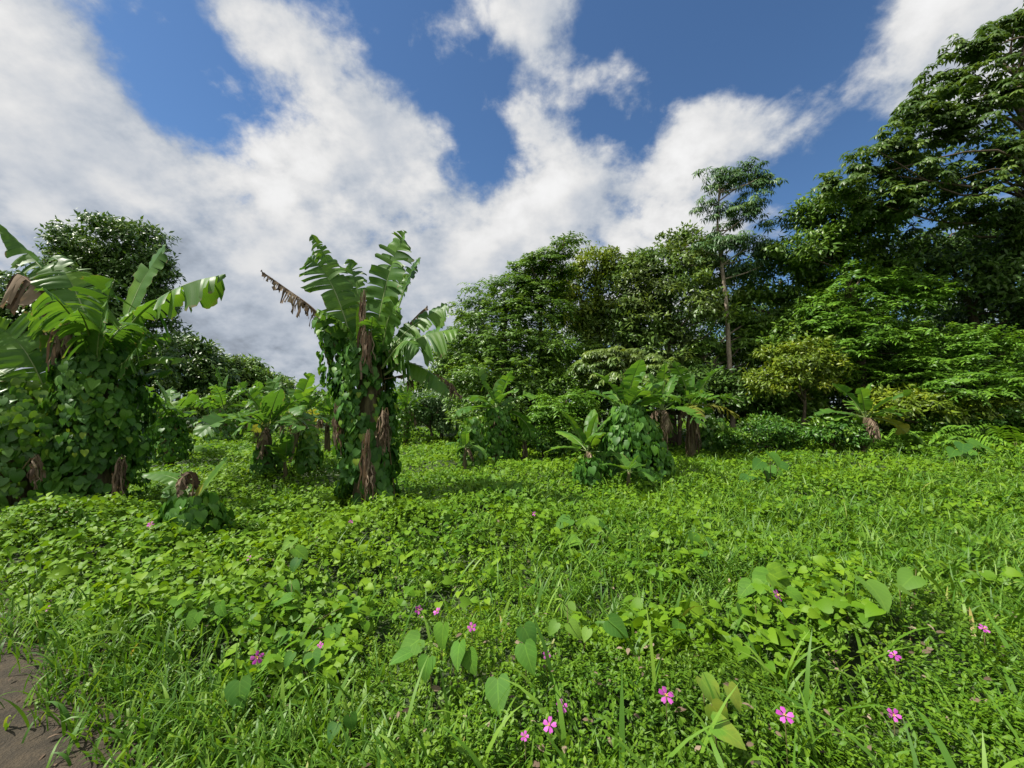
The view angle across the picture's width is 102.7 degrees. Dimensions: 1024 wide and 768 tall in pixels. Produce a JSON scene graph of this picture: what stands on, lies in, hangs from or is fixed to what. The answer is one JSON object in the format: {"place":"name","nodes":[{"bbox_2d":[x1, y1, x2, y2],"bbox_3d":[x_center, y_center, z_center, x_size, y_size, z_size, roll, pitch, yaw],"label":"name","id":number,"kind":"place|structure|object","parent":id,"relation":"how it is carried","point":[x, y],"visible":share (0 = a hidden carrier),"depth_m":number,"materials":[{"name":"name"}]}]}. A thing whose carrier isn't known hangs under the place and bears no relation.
{"place":"outdoors","nodes":[
{"label":"outdoors","id":0,"kind":"place"},
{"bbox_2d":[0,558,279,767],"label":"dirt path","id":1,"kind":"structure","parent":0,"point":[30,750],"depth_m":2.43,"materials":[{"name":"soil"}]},
{"bbox_2d":[0,411,1023,767],"bbox_3d":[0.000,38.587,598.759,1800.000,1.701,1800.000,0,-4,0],"label":"ground","id":2,"kind":"structure","parent":0,"point":[854,649],"depth_m":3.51,"materials":[{"name":"plant"}]},
{"bbox_2d":[0,332,35,505],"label":"banana plant","id":3,"kind":"object","parent":2,"relation":"on","point":[12,500],"visible":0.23,"depth_m":6.35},
{"bbox_2d":[0,268,39,338],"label":"forest tree","id":4,"kind":"object","parent":2,"relation":"on","point":[4,311],"visible":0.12,"depth_m":25.10,"materials":[{"name":"green plant"}]},
{"bbox_2d":[9,208,196,426],"bbox_3d":[-27.039,-3.942,27.220,10.499,15.272,7.734,0,-4,0],"label":"domed tree","id":5,"kind":"object","parent":2,"relation":"on","point":[117,261],"visible":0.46,"depth_m":26.29,"materials":[{"name":"green plant"}]},
{"bbox_2d":[0,224,225,502],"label":"banana plant","id":6,"kind":"object","parent":2,"relation":"on","point":[56,320],"visible":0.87,"depth_m":6.57,"materials":[{"name":"plant"}]},
{"bbox_2d":[0,377,82,538],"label":"climbing vine","id":7,"kind":"object","parent":6,"relation":"attached to","point":[21,444],"visible":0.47,"depth_m":6.06,"materials":[{"name":"green plant"}]},
{"bbox_2d":[34,342,169,537],"bbox_3d":[-6.831,0.808,6.800,1.630,3.247,1.542,1,-4,-21],"label":"climbing vine","id":8,"kind":"object","parent":6,"relation":"attached to","point":[125,399],"visible":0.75,"depth_m":6.42,"materials":[{"name":"green plant"}]},
{"bbox_2d":[136,380,219,469],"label":"banana plant","id":9,"kind":"object","parent":2,"relation":"on","point":[185,402],"visible":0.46,"depth_m":12.40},
{"bbox_2d":[137,413,195,471],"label":"climbing vine","id":10,"kind":"object","parent":9,"relation":"attached to","point":[166,424],"visible":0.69,"depth_m":11.99,"materials":[{"name":"green plant"}]},
{"bbox_2d":[142,457,228,556],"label":"banana plant","id":11,"kind":"object","parent":2,"relation":"on","point":[178,483],"visible":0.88,"depth_m":5.37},
{"bbox_2d":[153,491,235,559],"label":"climbing vine","id":12,"kind":"object","parent":11,"relation":"attached to","point":[193,512],"visible":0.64,"depth_m":5.24,"materials":[{"name":"green plant"}]},
{"bbox_2d":[134,329,246,404],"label":"forest tree","id":13,"kind":"object","parent":2,"relation":"on","point":[205,357],"visible":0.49,"depth_m":32.15,"materials":[{"name":"green plant"}]},
{"bbox_2d":[186,590,226,657],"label":"heart leaf seedling","id":14,"kind":"object","parent":2,"relation":"on","point":[191,623],"visible":0.66,"depth_m":2.97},
{"bbox_2d":[181,341,253,428],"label":"forest tree","id":15,"kind":"object","parent":2,"relation":"on","point":[236,363],"visible":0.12,"depth_m":39.54,"materials":[{"name":"green plant"}]},
{"bbox_2d":[199,408,245,444],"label":"climbing vine","id":16,"kind":"object","parent":2,"relation":"on","point":[229,430],"visible":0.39,"depth_m":20.54,"materials":[{"name":"green plant"}]},
{"bbox_2d":[191,366,259,439],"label":"banana plant","id":17,"kind":"object","parent":2,"relation":"on","point":[224,398],"visible":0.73,"depth_m":20.85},
{"bbox_2d":[224,675,251,713],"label":"heart leaf seedling","id":18,"kind":"object","parent":2,"relation":"on","point":[234,689],"visible":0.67,"depth_m":2.33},
{"bbox_2d":[209,380,281,443],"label":"banana plant","id":19,"kind":"object","parent":2,"relation":"on","point":[257,384],"visible":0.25,"depth_m":22.06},
{"bbox_2d":[198,353,294,426],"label":"forest tree","id":20,"kind":"object","parent":2,"relation":"on","point":[260,372],"visible":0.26,"depth_m":41.01,"materials":[{"name":"green plant"}]},
{"bbox_2d":[250,650,263,664],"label":"pink flower","id":21,"kind":"object","parent":2,"relation":"on","point":[257,660],"visible":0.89,"depth_m":2.70,"materials":[{"name":"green plant"}]},
{"bbox_2d":[193,375,320,492],"bbox_3d":[-5.535,1.173,9.400,1.916,2.841,2.974,-2,-4,34],"label":"banana plant","id":22,"kind":"object","parent":2,"relation":"on","point":[268,404],"visible":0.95,"depth_m":9.30,"materials":[{"name":"plant"}]},
{"bbox_2d":[247,442,282,483],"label":"climbing vine","id":23,"kind":"object","parent":22,"relation":"attached to","point":[257,464],"visible":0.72,"depth_m":9.25,"materials":[{"name":"green plant"}]},
{"bbox_2d":[231,372,333,480],"bbox_3d":[-6.282,1.216,11.358,2.628,3.053,2.659,0,-4,0],"label":"banana plant","id":24,"kind":"object","parent":2,"relation":"on","point":[299,408],"visible":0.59,"depth_m":11.29,"materials":[{"name":"plant"}]},
{"bbox_2d":[254,630,320,690],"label":"heart leaf seedling","id":25,"kind":"object","parent":2,"relation":"on","point":[289,656],"visible":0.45,"depth_m":2.63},
{"bbox_2d":[272,535,307,573],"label":"heart leaf seedling","id":26,"kind":"object","parent":2,"relation":"on","point":[299,551],"visible":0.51,"depth_m":4.15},
{"bbox_2d":[264,432,317,488],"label":"banana plant","id":27,"kind":"object","parent":2,"relation":"on","point":[283,450],"visible":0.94,"depth_m":9.25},
{"bbox_2d":[252,375,331,433],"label":"banana plant","id":28,"kind":"object","parent":2,"relation":"on","point":[255,427],"visible":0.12,"depth_m":15.03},
{"bbox_2d":[136,393,455,429],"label":"undergrowth","id":29,"kind":"object","parent":2,"relation":"on","point":[201,411],"visible":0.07,"depth_m":28.72,"materials":[{"name":"green plant"}]},
{"bbox_2d":[290,429,323,478],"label":"climbing vine","id":30,"kind":"object","parent":2,"relation":"on","point":[303,461],"visible":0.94,"depth_m":9.62,"materials":[{"name":"green plant"}]},
{"bbox_2d":[271,579,357,639],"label":"heart leaf seedling","id":31,"kind":"object","parent":2,"relation":"on","point":[292,587],"visible":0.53,"depth_m":3.15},
{"bbox_2d":[314,388,336,451],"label":"banana plant","id":32,"kind":"object","parent":2,"relation":"on","point":[326,411],"visible":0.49,"depth_m":16.43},
{"bbox_2d":[327,711,357,744],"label":"heart leaf seedling","id":33,"kind":"object","parent":2,"relation":"on","point":[350,721],"visible":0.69,"depth_m":2.02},
{"bbox_2d":[260,230,461,522],"bbox_3d":[-2.721,-0.135,7.409,3.641,5.247,1.674,0,-4,0],"label":"banana plant","id":34,"kind":"object","parent":2,"relation":"on","point":[354,305],"visible":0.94,"depth_m":7.21,"materials":[{"name":"plant"}]},
{"bbox_2d":[311,317,345,391],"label":"climbing vine","id":35,"kind":"object","parent":34,"relation":"hanging from","point":[330,347],"visible":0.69,"depth_m":7.18,"materials":[{"name":"green plant"}]},
{"bbox_2d":[322,330,402,525],"bbox_3d":[-2.555,0.745,7.337,1.530,3.426,1.358,0,-4,0],"label":"climbing vine","id":36,"kind":"object","parent":34,"relation":"attached to","point":[351,422],"visible":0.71,"depth_m":6.96,"materials":[{"name":"green plant"}]},
{"bbox_2d":[392,381,437,446],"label":"banana plant","id":37,"kind":"object","parent":2,"relation":"on","point":[404,398],"visible":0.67,"depth_m":19.75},
{"bbox_2d":[393,408,415,445],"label":"climbing vine","id":38,"kind":"object","parent":37,"relation":"attached to","point":[402,421],"visible":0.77,"depth_m":19.36,"materials":[{"name":"green plant"}]},
{"bbox_2d":[394,382,467,445],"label":"leafy shrub","id":39,"kind":"object","parent":2,"relation":"on","point":[437,416],"visible":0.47,"depth_m":20.44,"materials":[{"name":"green plant"}]},
{"bbox_2d":[389,621,477,731],"bbox_3d":[-0.453,1.669,2.187,0.554,0.744,0.232,-3,-5,41],"label":"heart leaf seedling","id":40,"kind":"object","parent":2,"relation":"on","point":[411,647],"visible":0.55,"depth_m":2.17,"materials":[{"name":"plant"}]},
{"bbox_2d":[394,334,493,443],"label":"forest tree","id":41,"kind":"object","parent":2,"relation":"on","point":[443,361],"visible":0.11,"depth_m":23.22,"materials":[{"name":"green plant"}]},
{"bbox_2d":[418,311,497,437],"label":"forest tree","id":42,"kind":"object","parent":2,"relation":"on","point":[476,326],"visible":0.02,"depth_m":25.59,"materials":[{"name":"green plant"}]},
{"bbox_2d":[446,428,486,470],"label":"banana plant","id":43,"kind":"object","parent":2,"relation":"on","point":[464,437],"visible":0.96,"depth_m":11.19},
{"bbox_2d":[454,416,489,467],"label":"climbing vine","id":44,"kind":"object","parent":2,"relation":"on","point":[473,426],"visible":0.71,"depth_m":11.61,"materials":[{"name":"green plant"}]},
{"bbox_2d":[452,362,537,466],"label":"banana plant","id":45,"kind":"object","parent":2,"relation":"on","point":[497,394],"visible":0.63,"depth_m":13.39,"materials":[{"name":"plant"}]},
{"bbox_2d":[480,406,519,471],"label":"climbing vine","id":46,"kind":"object","parent":45,"relation":"attached to","point":[508,447],"visible":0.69,"depth_m":12.96,"materials":[{"name":"green plant"}]},
{"bbox_2d":[485,673,509,726],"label":"heart leaf seedling","id":47,"kind":"object","parent":2,"relation":"on","point":[495,689],"visible":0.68,"depth_m":1.96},
{"bbox_2d":[476,467,523,509],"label":"heart leaf seedling","id":48,"kind":"object","parent":2,"relation":"on","point":[503,487],"visible":0.43,"depth_m":7.02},
{"bbox_2d":[434,361,584,445],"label":"forest tree","id":49,"kind":"object","parent":2,"relation":"on","point":[525,403],"visible":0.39,"depth_m":16.65,"materials":[{"name":"green plant"}]},
{"bbox_2d":[0,405,1023,705],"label":"vine ground cover","id":50,"kind":"object","parent":2,"relation":"on","point":[658,615],"visible":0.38,"depth_m":4.59,"materials":[{"name":"green plant"}]},
{"bbox_2d":[0,459,1023,767],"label":"creeper ground cover","id":51,"kind":"object","parent":2,"relation":"on","point":[984,715],"visible":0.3,"depth_m":2.30,"materials":[{"name":"green plant"}]},
{"bbox_2d":[572,456,612,485],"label":"climbing vine","id":52,"kind":"object","parent":51,"relation":"on","point":[588,471],"visible":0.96,"depth_m":8.71,"materials":[{"name":"green plant"}]},
{"bbox_2d":[431,270,602,437],"bbox_3d":[0.265,-0.962,18.029,8.104,8.281,5.001,0,-4,0],"label":"forest tree","id":53,"kind":"object","parent":2,"relation":"on","point":[520,304],"visible":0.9,"depth_m":17.69,"materials":[{"name":"green plant"}]},
{"bbox_2d":[514,621,536,701],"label":"heart leaf seedling","id":54,"kind":"object","parent":2,"relation":"on","point":[526,651],"visible":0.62,"depth_m":2.17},
{"bbox_2d":[513,425,540,462],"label":"banana plant","id":55,"kind":"object","parent":2,"relation":"on","point":[525,450],"visible":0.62,"depth_m":13.95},
{"bbox_2d":[489,230,590,438],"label":"layered tree","id":56,"kind":"object","parent":2,"relation":"on","point":[540,264],"visible":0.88,"depth_m":18.57,"materials":[{"name":"green plant"}]},
{"bbox_2d":[516,425,581,457],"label":"leafy shrub","id":57,"kind":"object","parent":2,"relation":"on","point":[546,444],"visible":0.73,"depth_m":14.09,"materials":[{"name":"green plant"}]},
{"bbox_2d":[543,716,556,752],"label":"pink flower","id":58,"kind":"object","parent":2,"relation":"on","point":[545,722],"visible":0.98,"depth_m":1.75,"materials":[{"name":"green plant"}]},
{"bbox_2d":[522,386,607,455],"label":"leafy shrub","id":59,"kind":"object","parent":2,"relation":"on","point":[577,411],"visible":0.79,"depth_m":14.34,"materials":[{"name":"green plant"}]},
{"bbox_2d":[548,601,592,719],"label":"heart leaf seedling","id":60,"kind":"object","parent":2,"relation":"on","point":[572,627],"visible":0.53,"depth_m":2.46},
{"bbox_2d":[545,409,622,464],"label":"banana plant","id":61,"kind":"object","parent":2,"relation":"on","point":[590,435],"visible":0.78,"depth_m":9.70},
{"bbox_2d":[555,514,617,550],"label":"heart leaf seedling","id":62,"kind":"object","parent":2,"relation":"on","point":[591,520],"visible":0.59,"depth_m":5.37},
{"bbox_2d":[528,241,646,446],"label":"forest tree","id":63,"kind":"object","parent":2,"relation":"on","point":[606,263],"visible":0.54,"depth_m":20.07,"materials":[{"name":"green plant"}]},
{"bbox_2d":[565,345,688,446],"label":"forest tree","id":64,"kind":"object","parent":2,"relation":"on","point":[606,364],"visible":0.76,"depth_m":15.55,"materials":[{"name":"green plant"}]},
{"bbox_2d":[602,452,653,499],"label":"banana plant","id":65,"kind":"object","parent":2,"relation":"on","point":[627,463],"visible":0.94,"depth_m":8.54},
{"bbox_2d":[585,359,680,453],"bbox_3d":[2.785,1.017,9.968,1.919,3.087,2.198,0,-4,0],"label":"banana plant","id":66,"kind":"object","parent":2,"relation":"on","point":[633,392],"visible":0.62,"depth_m":9.62,"materials":[{"name":"plant"}]},
{"bbox_2d":[595,404,675,496],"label":"climbing vine","id":67,"kind":"object","parent":2,"relation":"on","point":[648,445],"visible":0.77,"depth_m":9.16,"materials":[{"name":"green plant"}]},
{"bbox_2d":[603,611,685,668],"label":"heart leaf seedling","id":68,"kind":"object","parent":2,"relation":"on","point":[616,620],"visible":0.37,"depth_m":2.38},
{"bbox_2d":[658,686,673,732],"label":"pink flower","id":69,"kind":"object","parent":2,"relation":"on","point":[669,694],"visible":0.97,"depth_m":1.84,"materials":[{"name":"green plant"}]},
{"bbox_2d":[582,220,754,447],"bbox_3d":[7.424,-2.487,19.417,8.350,11.322,5.111,0,-4,0],"label":"forest tree","id":70,"kind":"object","parent":2,"relation":"on","point":[646,306],"visible":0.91,"depth_m":18.70,"materials":[{"name":"green plant"}]},
{"bbox_2d":[642,362,714,448],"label":"banana plant","id":71,"kind":"object","parent":2,"relation":"on","point":[665,416],"visible":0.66,"depth_m":14.06,"materials":[{"name":"plant"}]},
{"bbox_2d":[583,357,800,444],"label":"forest tree","id":72,"kind":"object","parent":2,"relation":"on","point":[723,382],"visible":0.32,"depth_m":17.33,"materials":[{"name":"green plant"}]},
{"bbox_2d":[652,361,743,459],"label":"banana plant","id":73,"kind":"object","parent":2,"relation":"on","point":[692,434],"visible":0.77,"depth_m":14.39,"materials":[{"name":"plant"}]},
{"bbox_2d":[688,531,715,589],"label":"heart leaf seedling","id":74,"kind":"object","parent":2,"relation":"on","point":[692,537],"visible":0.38,"depth_m":4.38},
{"bbox_2d":[697,417,727,452],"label":"climbing vine","id":75,"kind":"object","parent":2,"relation":"on","point":[707,435],"visible":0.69,"depth_m":15.94,"materials":[{"name":"green plant"}]},
{"bbox_2d":[695,671,741,763],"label":"heart leaf seedling","id":76,"kind":"object","parent":2,"relation":"on","point":[717,702],"visible":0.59,"depth_m":1.84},
{"bbox_2d":[709,711,745,749],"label":"heart leaf seedling","id":77,"kind":"object","parent":2,"relation":"on","point":[727,732],"visible":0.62,"depth_m":1.69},
{"bbox_2d":[433,278,1023,441],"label":"dense woods","id":78,"kind":"object","parent":2,"relation":"on","point":[741,414],"visible":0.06,"depth_m":23.52,"materials":[{"name":"green plant"}]},
{"bbox_2d":[681,310,791,417],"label":"forest tree","id":79,"kind":"object","parent":2,"relation":"on","point":[746,343],"visible":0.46,"depth_m":18.63,"materials":[{"name":"green plant"}]},
{"bbox_2d":[688,156,790,445],"bbox_3d":[10.386,-3.715,18.255,4.615,13.371,2.621,1,-4,-17],"label":"slender tree","id":80,"kind":"object","parent":2,"relation":"on","point":[756,180],"visible":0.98,"depth_m":18.40,"materials":[{"name":"green plant"}]},
{"bbox_2d":[736,602,764,633],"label":"heart leaf seedling","id":81,"kind":"object","parent":2,"relation":"on","point":[738,605],"visible":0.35,"depth_m":2.85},
{"bbox_2d":[713,408,816,452],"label":"leafy shrub","id":82,"kind":"object","parent":2,"relation":"on","point":[767,426],"visible":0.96,"depth_m":14.69,"materials":[{"name":"green plant"}]},
{"bbox_2d":[739,451,794,490],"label":"broad leaved weed","id":83,"kind":"object","parent":2,"relation":"on","point":[767,471],"visible":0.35,"depth_m":9.02,"materials":[{"name":"green plant"}]},
{"bbox_2d":[737,562,804,619],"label":"heart leaf seedling","id":84,"kind":"object","parent":2,"relation":"on","point":[770,574],"visible":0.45,"depth_m":3.26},
{"bbox_2d":[711,234,858,418],"bbox_3d":[13.063,-2.137,19.744,7.006,9.990,5.329,2,-4,-31],"label":"forest tree","id":85,"kind":"object","parent":2,"relation":"on","point":[805,277],"visible":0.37,"depth_m":18.88,"materials":[{"name":"green plant"}]},
{"bbox_2d":[776,706,793,764],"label":"pink flower","id":86,"kind":"object","parent":2,"relation":"on","point":[784,717],"visible":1,"depth_m":1.71,"materials":[{"name":"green plant"}]},
{"bbox_2d":[738,331,858,451],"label":"tree","id":87,"kind":"object","parent":2,"relation":"on","point":[819,361],"visible":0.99,"depth_m":15.61,"materials":[{"name":"plant"}]},
{"bbox_2d":[764,387,840,427],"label":"banana plant","id":88,"kind":"object","parent":2,"relation":"on","point":[769,406],"visible":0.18,"depth_m":17.00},
{"bbox_2d":[798,412,883,455],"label":"leafy shrub","id":89,"kind":"object","parent":2,"relation":"on","point":[844,431],"visible":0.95,"depth_m":13.40,"materials":[{"name":"green plant"}]},
{"bbox_2d":[753,291,949,426],"bbox_3d":[14.406,-0.624,18.017,8.525,6.616,4.379,1,-4,-11],"label":"forest tree","id":90,"kind":"object","parent":2,"relation":"on","point":[818,402],"visible":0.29,"depth_m":17.00,"materials":[{"name":"green plant"}]},
{"bbox_2d":[752,180,953,435],"bbox_3d":[14.835,-3.136,17.986,7.924,11.487,4.830,0,-4,0],"label":"forest tree","id":91,"kind":"object","parent":2,"relation":"on","point":[834,234],"visible":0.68,"depth_m":17.42,"materials":[{"name":"green plant"}]},
{"bbox_2d":[814,383,912,456],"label":"banana plant","id":92,"kind":"object","parent":2,"relation":"on","point":[862,403],"visible":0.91,"depth_m":13.37,"materials":[{"name":"plant"}]},
{"bbox_2d":[777,258,982,413],"bbox_3d":[14.689,-1.377,16.609,7.336,7.834,4.719,0,-4,0],"label":"forest tree","id":93,"kind":"object","parent":2,"relation":"on","point":[882,287],"visible":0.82,"depth_m":16.12,"materials":[{"name":"green plant"}]},
{"bbox_2d":[887,708,901,736],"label":"pink flower","id":94,"kind":"object","parent":2,"relation":"on","point":[895,719],"visible":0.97,"depth_m":1.86,"materials":[{"name":"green plant"}]},
{"bbox_2d":[854,563,945,688],"bbox_3d":[2.635,1.666,2.704,0.861,0.816,0.274,2,-4,-26],"label":"heart leaf seedling","id":95,"kind":"object","parent":2,"relation":"on","point":[907,579],"visible":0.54,"depth_m":2.67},
{"bbox_2d":[879,428,933,450],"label":"fern clump","id":96,"kind":"object","parent":2,"relation":"on","point":[890,434],"visible":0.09,"depth_m":14.25,"materials":[{"name":"green plant"}]},
{"bbox_2d":[808,1,1023,256],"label":"spreading tree","id":97,"kind":"object","parent":2,"relation":"on","point":[912,191],"visible":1,"depth_m":15.68,"materials":[{"name":"green plant"}]},
{"bbox_2d":[882,428,965,454],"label":"fern clump","id":98,"kind":"object","parent":2,"relation":"on","point":[918,439],"visible":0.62,"depth_m":13.31,"materials":[{"name":"green plant"}]},
{"bbox_2d":[849,215,1023,386],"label":"forest tree","id":99,"kind":"object","parent":2,"relation":"on","point":[990,268],"visible":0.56,"depth_m":16.97,"materials":[{"name":"green plant"}]},
{"bbox_2d":[853,378,1023,430],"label":"leafy shrub","id":100,"kind":"object","parent":2,"relation":"on","point":[915,403],"visible":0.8,"depth_m":14.36,"materials":[{"name":"green plant"}]},
{"bbox_2d":[859,322,1023,407],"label":"layered shrub","id":101,"kind":"object","parent":2,"relation":"on","point":[1001,378],"visible":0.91,"depth_m":14.81,"materials":[{"name":"green plant"}]},
{"bbox_2d":[911,423,993,443],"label":"fern clump","id":102,"kind":"object","parent":2,"relation":"on","point":[961,435],"visible":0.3,"depth_m":13.54,"materials":[{"name":"green plant"}]},
{"bbox_2d":[885,398,1023,433],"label":"leafy shrub","id":103,"kind":"object","parent":2,"relation":"on","point":[928,425],"visible":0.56,"depth_m":14.28,"materials":[{"name":"green plant"}]},
{"bbox_2d":[946,439,995,464],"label":"broad leaved weed","id":104,"kind":"object","parent":2,"relation":"on","point":[965,449],"visible":0.67,"depth_m":11.28,"materials":[{"name":"green plant"}]},
{"bbox_2d":[959,425,1023,457],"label":"fern clump","id":105,"kind":"object","parent":2,"relation":"on","point":[1010,436],"visible":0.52,"depth_m":12.76,"materials":[{"name":"green plant"}]},
{"bbox_2d":[992,415,1023,434],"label":"fern clump","id":106,"kind":"object","parent":2,"relation":"on","point":[1020,427],"visible":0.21,"depth_m":14.14,"materials":[{"name":"green plant"}]},
{"bbox_2d":[0,0,1023,409],"label":"sky","id":107,"kind":"structure","parent":0,"point":[484,132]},
{"bbox_2d":[8,442,1023,767],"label":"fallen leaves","id":108,"kind":"object","parent":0,"point":[436,687],"depth_m":2.25,"materials":[{"name":"plant"}]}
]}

